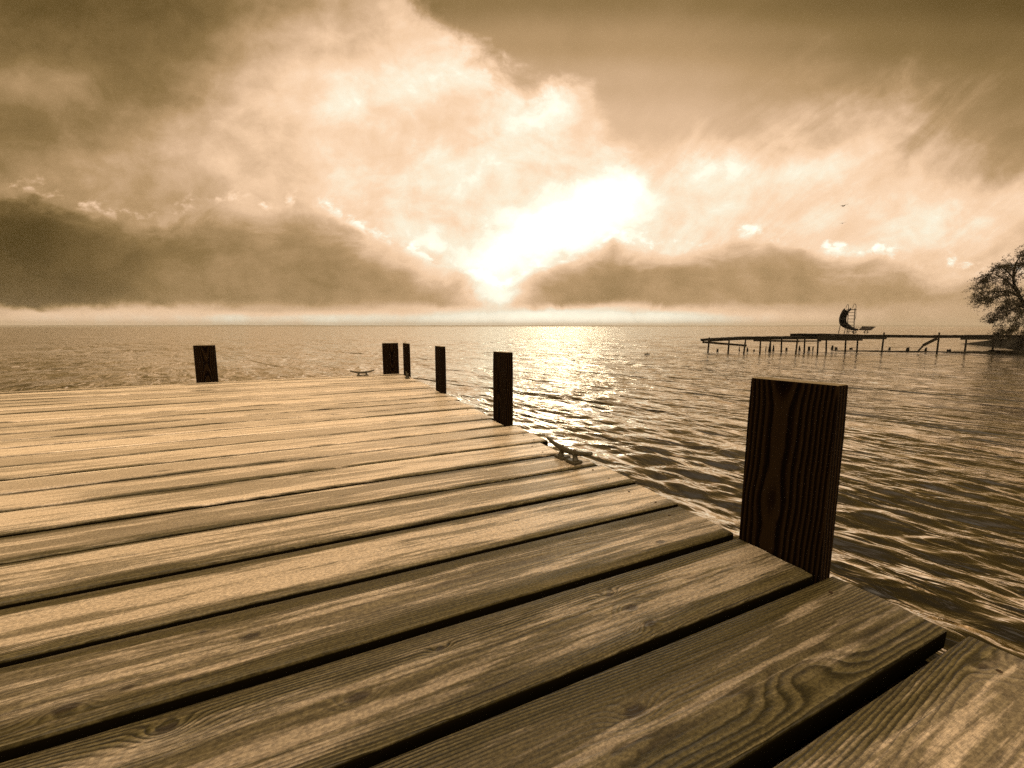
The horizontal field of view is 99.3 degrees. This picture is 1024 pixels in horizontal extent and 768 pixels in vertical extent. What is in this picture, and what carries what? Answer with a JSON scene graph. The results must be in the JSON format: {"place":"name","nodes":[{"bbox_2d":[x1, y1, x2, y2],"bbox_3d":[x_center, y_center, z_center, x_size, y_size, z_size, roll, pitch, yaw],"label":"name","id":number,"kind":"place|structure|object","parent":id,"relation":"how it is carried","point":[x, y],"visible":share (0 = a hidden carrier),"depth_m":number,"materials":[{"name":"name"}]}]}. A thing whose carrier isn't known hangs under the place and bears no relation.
{"place":"outdoors","nodes":[
{"label":"outdoors","id":0,"kind":"place"},
{"bbox_2d":[0,325,1022,326],"bbox_3d":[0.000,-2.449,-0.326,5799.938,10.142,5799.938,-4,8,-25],"label":"hills","id":1,"kind":"structure","parent":0,"point":[455,325],"depth_m":2145.28,"materials":[{"name":"brown"}]},
{"bbox_2d":[0,326,1023,661],"bbox_3d":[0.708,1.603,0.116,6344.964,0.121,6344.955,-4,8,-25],"label":"lake","id":2,"kind":"structure","parent":0,"point":[930,512],"depth_m":9.45,"materials":[{"name":"black liquid"}]},
{"bbox_2d":[0,343,1023,767],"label":"dock","id":3,"kind":"object","parent":2,"relation":"in","point":[390,567],"visible":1,"depth_m":0.80,"materials":[{"name":"wood"}]},
{"bbox_2d":[701,332,1023,352],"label":"pier","id":4,"kind":"structure","parent":2,"relation":"in","point":[819,337],"depth_m":26.04,"materials":[{"name":"brown wood"}]},
{"bbox_2d":[838,304,857,333],"bbox_3d":[20.772,-4.019,26.898,0.928,1.814,2.041,7,11,44],"label":"slide","id":5,"kind":"object","parent":4,"relation":"on","point":[843,320],"visible":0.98,"depth_m":26.81,"materials":[{"name":"plastic"}]},
{"bbox_2d":[850,326,874,332],"bbox_3d":[21.307,-3.287,26.530,1.195,0.472,0.586,0,8,0],"label":"bench","id":6,"kind":"object","parent":4,"relation":"on","point":[867,327],"visible":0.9,"depth_m":26.30,"materials":[{"name":"paint"}]},
{"bbox_2d":[0,0,1023,325],"label":"sky","id":7,"kind":"structure","parent":0,"point":[163,162],"materials":[{"name":"beige"}]},
{"bbox_2d":[832,338,1023,354],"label":"shore","id":8,"kind":"structure","parent":0,"point":[1007,344],"depth_m":27.72,"materials":[{"name":"stone"}]},
{"bbox_2d":[962,245,1023,349],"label":"tree","id":9,"kind":"object","parent":8,"relation":"on","point":[1017,306],"visible":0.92,"depth_m":27.00,"materials":[{"name":"brown plant"}]}
]}

